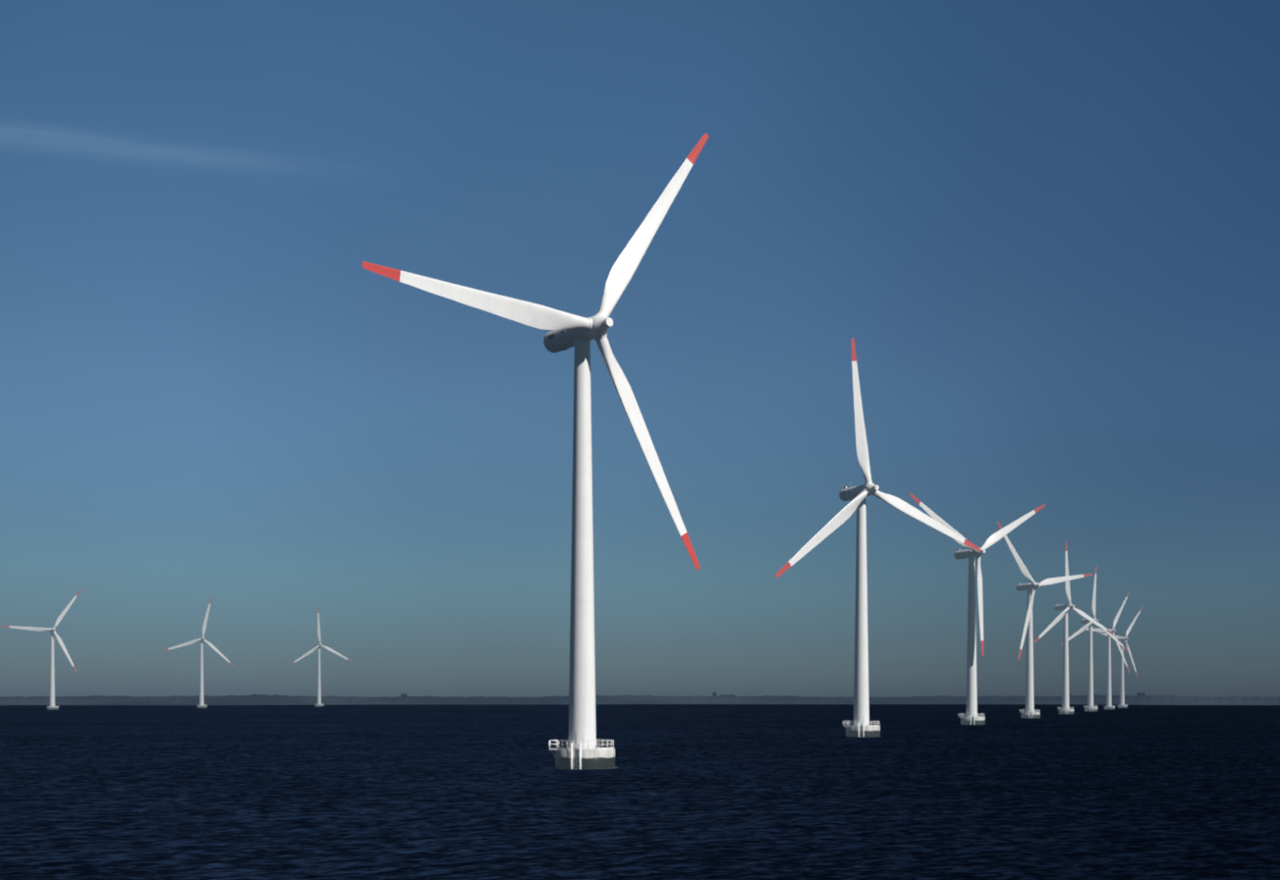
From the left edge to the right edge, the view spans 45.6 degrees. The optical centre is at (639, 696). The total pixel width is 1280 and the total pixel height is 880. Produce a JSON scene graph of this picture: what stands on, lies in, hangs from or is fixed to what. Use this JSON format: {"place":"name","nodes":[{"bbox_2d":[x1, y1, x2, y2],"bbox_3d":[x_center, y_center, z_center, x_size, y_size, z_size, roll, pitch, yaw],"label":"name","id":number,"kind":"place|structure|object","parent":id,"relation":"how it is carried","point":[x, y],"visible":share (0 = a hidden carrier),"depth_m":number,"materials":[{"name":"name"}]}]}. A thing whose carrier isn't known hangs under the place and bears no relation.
{"place":"outdoors","nodes":[
{"label":"outdoors","id":0,"kind":"place"},
{"bbox_2d":[0,704,1279,879],"bbox_3d":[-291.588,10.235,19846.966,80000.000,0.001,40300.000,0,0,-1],"label":"sea","id":1,"kind":"structure","parent":0,"point":[679,792],"depth_m":159.81,"materials":[{"name":"liquid"}]},
{"bbox_2d":[1,590,80,709],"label":"turbine","id":2,"kind":"object","parent":1,"relation":"in","point":[52,668],"visible":0.98,"depth_m":1198.15,"materials":[{"name":"metal"}]},
{"bbox_2d":[162,598,234,708],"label":"turbine","id":3,"kind":"object","parent":1,"relation":"in","point":[201,701],"visible":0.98,"depth_m":1379.01,"materials":[{"name":"metal"}]},
{"bbox_2d":[289,608,352,706],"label":"turbine","id":4,"kind":"object","parent":1,"relation":"in","point":[319,644],"visible":0.98,"depth_m":1548.83,"materials":[{"name":"metal"}]},
{"bbox_2d":[361,133,708,769],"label":"turbine","id":5,"kind":"object","parent":1,"relation":"in","point":[581,751],"visible":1,"depth_m":217.69,"materials":[{"name":"metal"}]},
{"bbox_2d":[775,337,980,737],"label":"turbine","id":6,"kind":"object","parent":1,"relation":"in","point":[861,726],"visible":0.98,"depth_m":387.35,"materials":[{"name":"metal"}]},
{"bbox_2d":[909,493,1045,724],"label":"turbine","id":7,"kind":"object","parent":1,"relation":"in","point":[971,717],"visible":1,"depth_m":555.52,"materials":[{"name":"metal"}]},
{"bbox_2d":[997,521,1092,718],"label":"turbine","id":8,"kind":"object","parent":1,"relation":"in","point":[1029,709],"visible":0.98,"depth_m":723.35,"materials":[{"name":"metal"}]},
{"bbox_2d":[1033,541,1113,714],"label":"turbine","id":9,"kind":"object","parent":1,"relation":"in","point":[1065,709],"visible":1,"depth_m":889.35,"materials":[{"name":"metal"}]},
{"bbox_2d":[1060,565,1128,711],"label":"turbine","id":10,"kind":"object","parent":1,"relation":"in","point":[1090,705],"visible":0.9,"depth_m":1054.29,"materials":[{"name":"metal"}]},
{"bbox_2d":[1079,591,1129,709],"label":"turbine","id":11,"kind":"object","parent":1,"relation":"in","point":[1108,693],"visible":0.83,"depth_m":1218.57,"materials":[{"name":"metal"}]},
{"bbox_2d":[1096,606,1143,708],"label":"turbine","id":12,"kind":"object","parent":1,"relation":"in","point":[1122,693],"visible":0.9,"depth_m":1381.47,"materials":[{"name":"metal"}]},
{"bbox_2d":[0,692,1279,705],"bbox_3d":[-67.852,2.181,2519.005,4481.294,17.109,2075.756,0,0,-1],"label":"coast land","id":13,"kind":"structure","parent":0,"point":[1140,698],"depth_m":1959.34,"materials":[{"name":"grey"}]},
{"bbox_2d":[0,0,1279,697],"label":"sky","id":14,"kind":"structure","parent":0,"point":[1044,235],"materials":[{"name":"blue"}]}
]}

